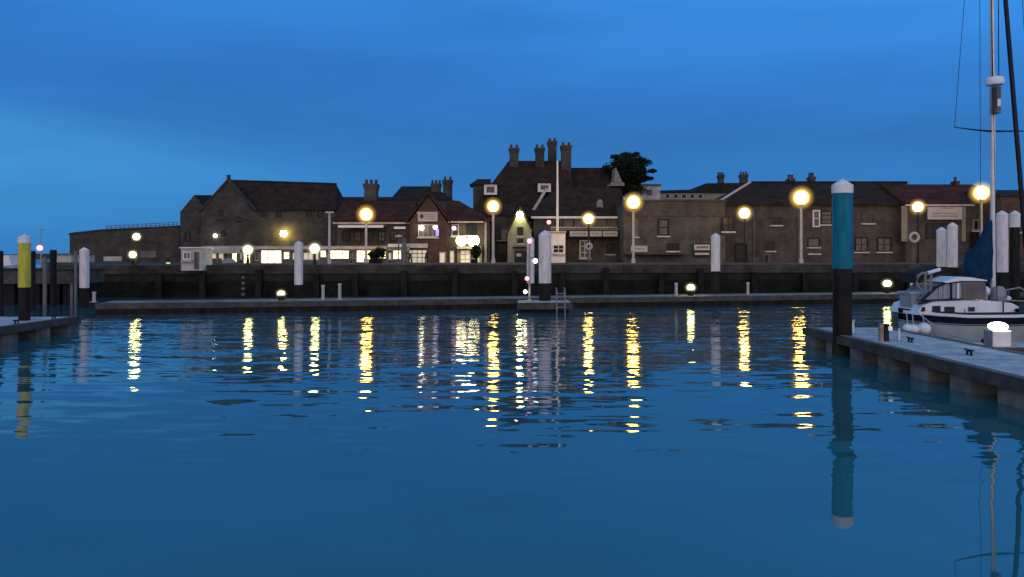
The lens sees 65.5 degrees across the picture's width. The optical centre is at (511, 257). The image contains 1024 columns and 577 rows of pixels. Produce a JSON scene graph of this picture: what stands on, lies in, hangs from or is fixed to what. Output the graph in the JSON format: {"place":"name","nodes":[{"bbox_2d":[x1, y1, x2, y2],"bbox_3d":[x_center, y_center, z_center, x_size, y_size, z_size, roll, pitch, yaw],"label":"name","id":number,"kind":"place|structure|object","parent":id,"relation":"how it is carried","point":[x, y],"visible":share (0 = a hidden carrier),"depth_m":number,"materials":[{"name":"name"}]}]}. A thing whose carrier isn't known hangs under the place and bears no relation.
{"place":"outdoors","nodes":[
{"label":"outdoors","id":0,"kind":"place"},
{"bbox_2d":[0,259,1023,576],"bbox_3d":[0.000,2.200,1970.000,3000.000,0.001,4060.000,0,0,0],"label":"water","id":1,"kind":"structure","parent":0,"point":[698,441],"depth_m":9.06,"materials":[{"name":"teal liquid"}]},
{"bbox_2d":[0,251,3,315],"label":"timber pile","id":2,"kind":"object","parent":1,"relation":"in","point":[1,283],"visible":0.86,"depth_m":29.95,"materials":[{"name":"black wood"}]},
{"bbox_2d":[4,255,17,267],"bbox_3d":[-37.574,1.125,60.000,1.418,2.550,2.200,0,0,0],"label":"moored cruiser","id":3,"kind":"object","parent":1,"relation":"on","point":[10,261],"visible":0.29,"depth_m":59.48,"materials":[{"name":"white paint"}]},
{"bbox_2d":[17,234,30,320],"bbox_3d":[-13.465,1.529,22.000,0.331,4.341,0.331,0,0,0],"label":"mooring pile","id":4,"kind":"object","parent":1,"relation":"in","point":[24,276],"visible":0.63,"depth_m":21.88,"materials":[{"name":"metal"}]},
{"bbox_2d":[31,251,35,309],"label":"timber pile","id":5,"kind":"object","parent":1,"relation":"in","point":[33,280],"visible":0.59,"depth_m":32.93,"materials":[{"name":"black wood"}]},
{"bbox_2d":[36,228,42,267],"bbox_3d":[-32.493,0.582,54.869,0.400,5.236,0.528,0,0,0],"label":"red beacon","id":6,"kind":"object","parent":1,"relation":"in","point":[39,248],"visible":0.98,"depth_m":54.96,"materials":[{"name":"metal"}]},
{"bbox_2d":[0,314,80,344],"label":"pontoon","id":7,"kind":"object","parent":1,"relation":"on","point":[13,329],"visible":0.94,"depth_m":21.59,"materials":[{"name":"concrete"}]},
{"bbox_2d":[43,256,46,315],"bbox_3d":[-17.593,1.588,30.000,0.142,3.224,0.135,0,0,0],"label":"slim post","id":8,"kind":"object","parent":1,"relation":"in","point":[44,286],"visible":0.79,"depth_m":29.95,"materials":[{"name":"grey metal"}]},
{"bbox_2d":[49,250,56,306],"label":"timber pile","id":9,"kind":"object","parent":1,"relation":"in","point":[53,278],"visible":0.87,"depth_m":34.89,"materials":[{"name":"black wood"}]},
{"bbox_2d":[4,268,107,304],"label":"stone wall","id":10,"kind":"structure","parent":1,"relation":"in","point":[65,278],"depth_m":36.70,"materials":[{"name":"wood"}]},
{"bbox_2d":[70,284,72,313],"bbox_3d":[-17.142,2.119,31.000,0.098,2.162,0.093,0,0,0],"label":"slim post","id":11,"kind":"object","parent":1,"relation":"in","point":[71,298],"visible":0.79,"depth_m":30.96,"materials":[{"name":"metal"}]},
{"bbox_2d":[74,251,76,309],"bbox_3d":[-18.079,1.470,33.000,0.117,3.460,0.111,0,0,0],"label":"slim post","id":12,"kind":"object","parent":1,"relation":"in","point":[75,280],"visible":0.79,"depth_m":32.95,"materials":[{"name":"metal"}]},
{"bbox_2d":[79,247,89,307],"bbox_3d":[-18.520,1.633,34.500,0.410,4.135,0.410,0,0,0],"label":"mooring pile","id":13,"kind":"object","parent":1,"relation":"in","point":[84,274],"visible":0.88,"depth_m":34.34,"materials":[{"name":"metal"}]},
{"bbox_2d":[294,241,302,297],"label":"mooring pile","id":14,"kind":"object","parent":1,"relation":"in","point":[298,264],"visible":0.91,"depth_m":35.84,"materials":[{"name":"metal"}]},
{"bbox_2d":[527,236,533,295],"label":"mooring pile","id":15,"kind":"object","parent":1,"relation":"in","point":[532,267],"visible":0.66,"depth_m":39.34,"materials":[{"name":"metal"}]},
{"bbox_2d":[538,230,550,300],"bbox_3d":[1.361,1.293,32.900,0.539,4.814,0.539,0,0,0],"label":"mooring pile","id":16,"kind":"object","parent":1,"relation":"in","point":[544,265],"visible":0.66,"depth_m":32.68,"materials":[{"name":"metal"}]},
{"bbox_2d":[517,287,572,313],"bbox_3d":[1.290,1.944,32.214,2.189,1.513,2.372,0,0,0],"label":"square float","id":17,"kind":"object","parent":1,"relation":"on","point":[556,306],"visible":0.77,"depth_m":31.12,"materials":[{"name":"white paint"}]},
{"bbox_2d":[523,237,537,301],"bbox_3d":[0.744,0.503,31.970,0.572,2.594,0.440,0,0,0],"label":"signal mast","id":18,"kind":"object","parent":17,"relation":"on","point":[535,260],"visible":1,"depth_m":31.96,"materials":[{"name":"metal"}]},
{"bbox_2d":[95,292,1023,314],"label":"pontoon","id":19,"kind":"object","parent":1,"relation":"on","point":[179,306],"visible":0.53,"depth_m":33.46,"materials":[{"name":"grey concrete"}]},
{"bbox_2d":[882,280,891,292],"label":"pontoon lamp","id":20,"kind":"object","parent":19,"relation":"on","point":[887,284],"visible":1,"depth_m":39.11,"materials":[{"name":"metal"}]},
{"bbox_2d":[711,233,719,293],"bbox_3d":[9.841,1.266,38.500,0.457,4.868,0.457,0,0,0],"label":"mooring pile","id":21,"kind":"object","parent":1,"relation":"in","point":[715,263],"visible":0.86,"depth_m":38.32,"materials":[{"name":"metal"}]},
{"bbox_2d":[831,179,853,355],"bbox_3d":[7.424,0.969,17.900,0.463,5.462,0.463,0,0,0],"label":"mooring pile","id":22,"kind":"object","parent":1,"relation":"in","point":[842,191],"visible":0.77,"depth_m":17.73,"materials":[{"name":"metal"}]},
{"bbox_2d":[802,327,1023,409],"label":"walkway pontoon","id":23,"kind":"object","parent":1,"relation":"on","point":[967,367],"visible":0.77,"depth_m":14.46,"materials":[{"name":"concrete"}]},
{"bbox_2d":[878,323,883,340],"bbox_3d":[7.689,1.564,16.600,0.078,0.368,0.120,0,0,0],"label":"timber upright","id":24,"kind":"object","parent":23,"relation":"on","point":[880,331],"visible":1,"depth_m":16.55,"materials":[{"name":"brown wood"}]},
{"bbox_2d":[884,324,891,340],"bbox_3d":[7.794,1.574,16.582,0.165,0.348,0.183,0,0,0],"label":"deck bollard","id":25,"kind":"object","parent":23,"relation":"on","point":[887,328],"visible":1,"depth_m":16.54,"materials":[{"name":"grey"}]},
{"bbox_2d":[936,227,946,275],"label":"mooring pile","id":26,"kind":"object","parent":1,"relation":"in","point":[941,246],"visible":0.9,"depth_m":39.83,"materials":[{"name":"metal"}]},
{"bbox_2d":[947,222,957,276],"bbox_3d":[21.566,0.998,39.000,0.495,5.405,0.495,0,0,0],"label":"mooring pile","id":27,"kind":"object","parent":1,"relation":"in","point":[952,246],"visible":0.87,"depth_m":38.81,"materials":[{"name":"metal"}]},
{"bbox_2d":[889,0,1023,341],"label":"moored yacht","id":28,"kind":"object","parent":1,"relation":"on","point":[964,307],"visible":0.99,"depth_m":19.99,"materials":[{"name":"white plastic"}]},
{"bbox_2d":[918,313,930,333],"bbox_3d":[9.913,1.606,19.170,0.320,0.520,0.312,0,0,0],"label":"boat fender","id":29,"kind":"object","parent":28,"relation":"hanging from","point":[924,328],"visible":0.77,"depth_m":19.06,"materials":[{"name":"white paint"}]},
{"bbox_2d":[971,338,1023,351],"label":"finger pontoon","id":30,"kind":"object","parent":1,"relation":"on","point":[1018,346],"visible":0.18,"depth_m":15.60,"materials":[{"name":"concrete"}]},
{"bbox_2d":[984,322,1012,345],"bbox_3d":[9.609,1.514,15.750,0.400,0.467,0.356,0,0,0],"label":"power pedestal","id":31,"kind":"object","parent":30,"relation":"on","point":[998,334],"visible":1,"depth_m":15.62,"materials":[{"name":"white paint"}]},
{"bbox_2d":[996,210,1008,301],"bbox_3d":[20.917,0.852,34.000,0.487,5.695,0.487,0,0,0],"label":"mooring pile","id":32,"kind":"object","parent":1,"relation":"in","point":[1002,243],"visible":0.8,"depth_m":33.81,"materials":[{"name":"metal"}]},
{"bbox_2d":[1009,211,1019,304],"bbox_3d":[23.360,0.764,37.000,0.455,5.871,0.455,0,0,0],"label":"mooring pile","id":33,"kind":"object","parent":1,"relation":"in","point":[1014,221],"visible":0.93,"depth_m":36.82,"materials":[{"name":"metal"}]},
{"bbox_2d":[0,0,1023,253],"label":"sky","id":34,"kind":"structure","parent":0,"point":[113,112],"materials":[{"name":"blue"}]},
{"bbox_2d":[42,262,1023,267],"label":"ground","id":35,"kind":"structure","parent":0,"point":[447,263],"depth_m":56.25,"materials":[{"name":"grey concrete"}]},
{"bbox_2d":[57,253,96,261],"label":"sea wall hut","id":36,"kind":"object","parent":35,"relation":"on","point":[65,257],"visible":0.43,"depth_m":70.00,"materials":[{"name":"white paint"}]},
{"bbox_2d":[68,222,179,261],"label":"castle bastion","id":37,"kind":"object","parent":35,"relation":"on","point":[159,243],"visible":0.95,"depth_m":78.00,"materials":[{"name":"stone"}]},
{"bbox_2d":[132,233,140,264],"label":"street lamp","id":38,"kind":"object","parent":35,"relation":"on","point":[136,237],"visible":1,"depth_m":45.43,"materials":[{"name":"white glass"}]},
{"bbox_2d":[179,247,213,270],"bbox_3d":[-17.349,0.093,43.820,1.222,1.273,1.760,0,0,0],"label":"ticket hut","id":39,"kind":"object","parent":35,"relation":"on","point":[196,258],"visible":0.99,"depth_m":43.10,"materials":[{"name":"white paint"}]},
{"bbox_2d":[181,252,192,261],"bbox_3d":[-17.561,-0.016,43.030,0.584,0.544,0.180,0,0,0],"label":"window","id":40,"kind":"structure","parent":39,"relation":"in","point":[186,255],"depth_m":43.02,"materials":[{"name":"white paint"}]},
{"bbox_2d":[194,252,198,268],"bbox_3d":[-17.060,0.178,43.070,0.238,0.934,0.100,0,0,0],"label":"door","id":41,"kind":"structure","parent":39,"relation":"in","point":[196,254],"depth_m":43.04,"materials":[{"name":"wood"}]},
{"bbox_2d":[204,246,239,262],"bbox_3d":[-21.807,-0.090,60.000,1.832,1.400,2.400,0,0,0],"label":"boat shed canopy","id":42,"kind":"object","parent":35,"relation":"on","point":[217,250],"visible":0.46,"depth_m":59.00,"materials":[{"name":"white paint"}]},
{"bbox_2d":[243,245,252,264],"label":"street lamp","id":43,"kind":"object","parent":35,"relation":"on","point":[247,250],"visible":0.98,"depth_m":45.37,"materials":[{"name":"white glass"}]},
{"bbox_2d":[180,175,344,261],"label":"castle house","id":44,"kind":"structure","parent":35,"relation":"on","point":[229,212],"depth_m":76.05,"materials":[{"name":"stone"}]},
{"bbox_2d":[201,244,409,262],"bbox_3d":[-16.214,-0.191,64.860,15.530,1.652,6.880,0,0,0],"label":"shop row","id":45,"kind":"object","parent":35,"relation":"on","point":[285,254],"visible":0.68,"depth_m":61.94,"materials":[{"name":"white paint"}]},
{"bbox_2d":[260,251,281,262],"bbox_3d":[-18.717,0.012,61.970,1.685,1.197,0.100,0,0,0],"label":"window","id":46,"kind":"structure","parent":45,"relation":"in","point":[265,256],"depth_m":61.99,"materials":[{"name":"yellow glass"}]},
{"bbox_2d":[327,251,347,258],"bbox_3d":[-13.467,-0.293,61.970,1.783,0.928,0.100,0,0,0],"label":"window","id":47,"kind":"structure","parent":45,"relation":"in","point":[334,254],"depth_m":61.99,"materials":[{"name":"glass"}]},
{"bbox_2d":[356,251,369,262],"bbox_3d":[-11.514,-0.147,61.970,1.245,1.172,0.100,0,0,0],"label":"window","id":48,"kind":"structure","parent":45,"relation":"in","point":[360,255],"depth_m":61.99,"materials":[{"name":"glass"}]},
{"bbox_2d":[309,243,319,264],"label":"street lamp","id":49,"kind":"object","parent":35,"relation":"on","point":[314,248],"visible":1,"depth_m":45.85,"materials":[{"name":"white glass"}]},
{"bbox_2d":[325,212,333,263],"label":"tee lamp","id":50,"kind":"object","parent":35,"relation":"on","point":[329,244],"visible":1,"depth_m":53.93,"materials":[{"name":"metal"}]},
{"bbox_2d":[359,208,372,262],"bbox_3d":[-10.989,-1.819,60.000,1.750,4.539,1.750,0,0,0],"label":"street lamp","id":51,"kind":"object","parent":35,"relation":"on","point":[366,214],"visible":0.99,"depth_m":59.81,"materials":[{"name":"grey metal"}]},
{"bbox_2d":[343,197,391,200],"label":"back roof","id":52,"kind":"structure","parent":35,"relation":"on","point":[362,198],"depth_m":89.22,"materials":[{"name":"tile"}]},
{"bbox_2d":[373,246,386,262],"bbox_3d":[-9.492,-0.201,57.019,1.129,1.301,0.972,0,0,0],"label":"potted shrub","id":53,"kind":"object","parent":35,"relation":"on","point":[379,252],"visible":0.98,"depth_m":56.86,"materials":[{"name":"green plant"}]},
{"bbox_2d":[402,238,405,264],"bbox_3d":[-6.205,1.059,45.800,0.271,4.282,0.257,0,0,0],"label":"slim post","id":54,"kind":"object","parent":35,"relation":"on","point":[403,251],"visible":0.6,"depth_m":45.70,"materials":[{"name":"metal"}]},
{"bbox_2d":[333,180,491,262],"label":"harbour pub","id":55,"kind":"structure","parent":35,"relation":"on","point":[388,222],"depth_m":67.00,"materials":[{"name":"brick"}]},
{"bbox_2d":[409,249,426,262],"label":"window","id":56,"kind":"structure","parent":55,"relation":"in","point":[414,260],"depth_m":66.18,"materials":[{"name":"grey"}]},
{"bbox_2d":[417,212,437,220],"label":"pub signboard","id":57,"kind":"object","parent":55,"relation":"attached to","point":[427,216],"visible":1,"depth_m":66.06},
{"bbox_2d":[417,224,438,237],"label":"window","id":58,"kind":"structure","parent":55,"relation":"in","point":[428,231],"depth_m":66.18,"materials":[{"name":"white glass"}]},
{"bbox_2d":[456,234,466,245],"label":"wall lamp","id":59,"kind":"object","parent":55,"relation":"attached to","point":[461,239],"visible":1,"depth_m":65.45,"materials":[{"name":"grey"}]},
{"bbox_2d":[460,250,470,261],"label":"door","id":60,"kind":"structure","parent":55,"relation":"in","point":[465,256],"depth_m":66.97,"materials":[{"name":"white paint"}]},
{"bbox_2d":[465,224,477,236],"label":"window","id":61,"kind":"structure","parent":55,"relation":"in","point":[470,228],"depth_m":66.97,"materials":[{"name":"black glass"}]},
{"bbox_2d":[467,234,478,245],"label":"wall lamp","id":62,"kind":"object","parent":55,"relation":"attached to","point":[473,239],"visible":0.81,"depth_m":65.33,"materials":[{"name":"grey"}]},
{"bbox_2d":[406,253,429,262],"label":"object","id":63,"kind":"object","parent":35,"relation":"on","point":[425,257],"visible":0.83,"depth_m":59.65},
{"bbox_2d":[390,177,453,209],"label":"back house","id":64,"kind":"structure","parent":35,"relation":"on","point":[411,193],"depth_m":89.76,"materials":[{"name":"tile"}]},
{"bbox_2d":[470,244,482,262],"bbox_3d":[-2.657,-0.276,59.965,1.032,1.452,1.009,0,0,0],"label":"potted shrub","id":65,"kind":"object","parent":35,"relation":"on","point":[475,253],"visible":0.99,"depth_m":59.82,"materials":[{"name":"green plant"}]},
{"bbox_2d":[487,200,498,262],"bbox_3d":[-1.418,-2.089,60.000,1.598,5.077,1.598,0,0,0],"label":"street lamp","id":66,"kind":"object","parent":35,"relation":"on","point":[493,206],"visible":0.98,"depth_m":59.87,"materials":[{"name":"grey metal"}]},
{"bbox_2d":[487,203,515,261],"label":"passage house","id":67,"kind":"structure","parent":35,"relation":"on","point":[504,214],"depth_m":72.00,"materials":[{"name":"brick"}]},
{"bbox_2d":[498,243,506,254],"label":"window","id":68,"kind":"structure","parent":67,"relation":"in","point":[502,247],"depth_m":71.98,"materials":[{"name":"black glass"}]},
{"bbox_2d":[506,205,532,261],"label":"white gabled cottage","id":69,"kind":"structure","parent":35,"relation":"on","point":[519,232],"depth_m":68.00,"materials":[{"name":"paint"}]},
{"bbox_2d":[515,251,526,261],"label":"door","id":70,"kind":"structure","parent":69,"relation":"in","point":[523,258],"depth_m":67.98,"materials":[{"name":"black wood"}]},
{"bbox_2d":[59,264,1023,297],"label":"quay wall","id":71,"kind":"structure","parent":35,"relation":"attached to","point":[131,281],"depth_m":45.22,"materials":[{"name":"stone"}]},
{"bbox_2d":[241,276,244,297],"bbox_3d":[-14.379,2.103,42.600,0.203,2.193,0.193,0,0,0],"label":"slim post","id":72,"kind":"object","parent":71,"relation":"attached to","point":[242,286],"visible":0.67,"depth_m":42.53,"materials":[{"name":"black metal"}]},
{"bbox_2d":[470,138,623,224],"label":"hipped hotel","id":73,"kind":"structure","parent":35,"relation":"on","point":[528,186],"depth_m":84.69,"materials":[{"name":"brick"}]},
{"bbox_2d":[547,231,565,262],"bbox_3d":[3.529,-0.718,66.470,1.664,2.748,5.260,0,0,0],"label":"white bay","id":74,"kind":"object","parent":35,"relation":"on","point":[557,246],"visible":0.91,"depth_m":64.00,"materials":[{"name":"paint"}]},
{"bbox_2d":[556,160,558,230],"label":"flagpole","id":75,"kind":"object","parent":74,"relation":"on","point":[557,203],"visible":0.88,"depth_m":65.94,"materials":[{"name":"metal"}]},
{"bbox_2d":[552,245,564,254],"bbox_3d":[3.731,-0.595,63.930,1.067,0.826,0.180,0,0,0],"label":"window","id":76,"kind":"structure","parent":74,"relation":"in","point":[557,249],"depth_m":63.94,"materials":[{"name":"white paint"}]},
{"bbox_2d":[528,188,622,261],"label":"veranda hotel","id":77,"kind":"structure","parent":35,"relation":"on","point":[576,205],"depth_m":70.00,"materials":[{"name":"brown brick"}]},
{"bbox_2d":[570,231,587,235],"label":"name board","id":78,"kind":"object","parent":77,"relation":"attached to","point":[578,233],"visible":0.96,"depth_m":68.40,"materials":[{"name":"wood"}]},
{"bbox_2d":[579,240,590,259],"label":"door","id":79,"kind":"structure","parent":77,"relation":"in","point":[583,252],"depth_m":69.95,"materials":[{"name":"white paint"}]},
{"bbox_2d":[605,243,615,254],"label":"window","id":80,"kind":"structure","parent":77,"relation":"in","point":[610,247],"depth_m":69.93,"materials":[{"name":"black glass"}]},
{"bbox_2d":[583,213,593,262],"bbox_3d":[5.958,-1.638,62.000,1.494,4.176,1.494,0,0,0],"label":"street lamp","id":81,"kind":"object","parent":35,"relation":"on","point":[588,219],"visible":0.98,"depth_m":61.75,"materials":[{"name":"white glass"}]},
{"bbox_2d":[600,151,656,199],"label":"pine tree","id":82,"kind":"object","parent":35,"relation":"on","point":[631,168],"visible":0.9,"depth_m":84.90,"materials":[{"name":"green plant"}]},
{"bbox_2d":[627,195,639,262],"bbox_3d":[9.145,-2.299,60.000,1.826,5.499,1.826,0,0,0],"label":"street lamp","id":83,"kind":"object","parent":35,"relation":"on","point":[633,202],"visible":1,"depth_m":59.89,"materials":[{"name":"grey metal"}]},
{"bbox_2d":[634,184,660,199],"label":"pale block","id":84,"kind":"structure","parent":35,"relation":"on","point":[653,191],"depth_m":92.00,"materials":[{"name":"white paint"}]},
{"bbox_2d":[614,200,735,262],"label":"brick warehouse","id":85,"kind":"structure","parent":35,"relation":"on","point":[669,231],"depth_m":66.00,"materials":[{"name":"brick"}]},
{"bbox_2d":[657,219,669,236],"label":"window","id":86,"kind":"structure","parent":85,"relation":"in","point":[663,224],"depth_m":65.97,"materials":[{"name":"glass"}]},
{"bbox_2d":[666,243,679,251],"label":"window","id":87,"kind":"structure","parent":85,"relation":"in","point":[671,247],"depth_m":65.92,"materials":[{"name":"grey glass"}]},
{"bbox_2d":[693,243,709,255],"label":"lettered sign","id":88,"kind":"object","parent":85,"relation":"attached to","point":[701,249],"visible":1,"depth_m":65.75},
{"bbox_2d":[721,217,735,232],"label":"window","id":89,"kind":"structure","parent":85,"relation":"in","point":[727,222],"depth_m":65.68,"materials":[{"name":"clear glass"}]},
{"bbox_2d":[738,207,749,262],"bbox_3d":[18.095,-1.877,62.000,1.573,4.655,1.573,0,0,0],"label":"street lamp","id":90,"kind":"object","parent":35,"relation":"on","point":[744,213],"visible":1,"depth_m":61.79,"materials":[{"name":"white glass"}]},
{"bbox_2d":[793,190,809,262],"bbox_3d":[21.788,-2.534,60.000,2.054,5.967,2.055,0,0,0],"label":"street lamp","id":91,"kind":"object","parent":35,"relation":"on","point":[801,198],"visible":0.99,"depth_m":59.85,"materials":[{"name":"white metal"}]},
{"bbox_2d":[714,173,907,261],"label":"long terrace","id":92,"kind":"structure","parent":35,"relation":"on","point":[772,227],"depth_m":70.00,"materials":[{"name":"brick"}]},
{"bbox_2d":[735,243,747,261],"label":"door","id":93,"kind":"structure","parent":92,"relation":"in","point":[739,247],"depth_m":69.98,"materials":[{"name":"black wood"}]},
{"bbox_2d":[765,240,775,251],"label":"window","id":94,"kind":"structure","parent":92,"relation":"in","point":[769,244],"depth_m":69.95,"materials":[{"name":"glass"}]},
{"bbox_2d":[770,216,782,225],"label":"window","id":95,"kind":"structure","parent":92,"relation":"in","point":[775,220],"depth_m":69.94,"materials":[{"name":"glass"}]},
{"bbox_2d":[807,238,820,247],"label":"window","id":96,"kind":"structure","parent":92,"relation":"in","point":[812,242],"depth_m":69.98,"materials":[{"name":"glass"}]},
{"bbox_2d":[813,210,819,226],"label":"window","id":97,"kind":"structure","parent":92,"relation":"in","point":[816,213],"depth_m":69.98,"materials":[{"name":"white paint"}]},
{"bbox_2d":[820,211,831,225],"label":"window","id":98,"kind":"structure","parent":92,"relation":"in","point":[825,216],"depth_m":69.98,"materials":[{"name":"glass"}]},
{"bbox_2d":[854,237,868,252],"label":"window","id":99,"kind":"structure","parent":92,"relation":"in","point":[861,243],"depth_m":69.98,"materials":[{"name":"grey glass"}]},
{"bbox_2d":[861,213,875,224],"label":"window","id":100,"kind":"structure","parent":92,"relation":"in","point":[866,218],"depth_m":69.98,"materials":[{"name":"glass"}]},
{"bbox_2d":[876,237,892,252],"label":"window","id":101,"kind":"structure","parent":92,"relation":"in","point":[883,243],"depth_m":69.98,"materials":[{"name":"grey glass"}]},
{"bbox_2d":[909,232,919,263],"bbox_3d":[27.223,-0.636,53.972,0.766,2.173,0.297,0,0,0],"label":"lifebuoy","id":102,"kind":"object","parent":35,"relation":"on","point":[911,237],"visible":1,"depth_m":53.87,"materials":[{"name":"white paint"}]},
{"bbox_2d":[912,201,923,262],"bbox_3d":[31.598,-2.102,62.000,1.494,5.104,1.494,0,0,0],"label":"street lamp","id":103,"kind":"object","parent":35,"relation":"on","point":[918,207],"visible":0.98,"depth_m":61.92,"materials":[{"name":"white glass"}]},
{"bbox_2d":[879,177,979,261],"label":"red roofed shop","id":104,"kind":"structure","parent":35,"relation":"on","point":[951,194],"depth_m":69.00,"materials":[{"name":"brick"}]},
{"bbox_2d":[925,223,956,237],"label":"window","id":105,"kind":"structure","parent":104,"relation":"in","point":[930,228],"depth_m":68.98,"materials":[{"name":"black glass"}]},
{"bbox_2d":[927,207,961,219],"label":"long shop sign","id":106,"kind":"object","parent":104,"relation":"attached to","point":[944,213],"visible":1,"depth_m":68.50,"materials":[{"name":"white paint"}]},
{"bbox_2d":[969,232,979,249],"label":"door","id":107,"kind":"structure","parent":104,"relation":"in","point":[973,236],"depth_m":68.98,"materials":[{"name":"black wood"}]},
{"bbox_2d":[972,219,979,231],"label":"window","id":108,"kind":"structure","parent":104,"relation":"in","point":[976,222],"depth_m":68.93,"materials":[{"name":"grey glass"}]},
{"bbox_2d":[973,185,989,232],"bbox_3d":[35.352,-2.692,60.000,1.978,6.284,1.978,0,0,0],"label":"street lamp","id":109,"kind":"object","parent":35,"relation":"on","point":[985,192],"visible":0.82,"depth_m":59.76,"materials":[{"name":"white paint"}]},
{"bbox_2d":[964,190,1023,262],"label":"dark gable end","id":110,"kind":"structure","parent":35,"relation":"on","point":[1007,201],"depth_m":66.00,"materials":[{"name":"red brick"}]},
{"bbox_2d":[660,172,748,199],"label":"terrace","id":111,"kind":"structure","parent":0,"point":[711,191],"depth_m":104.98,"materials":[{"name":"stone"}]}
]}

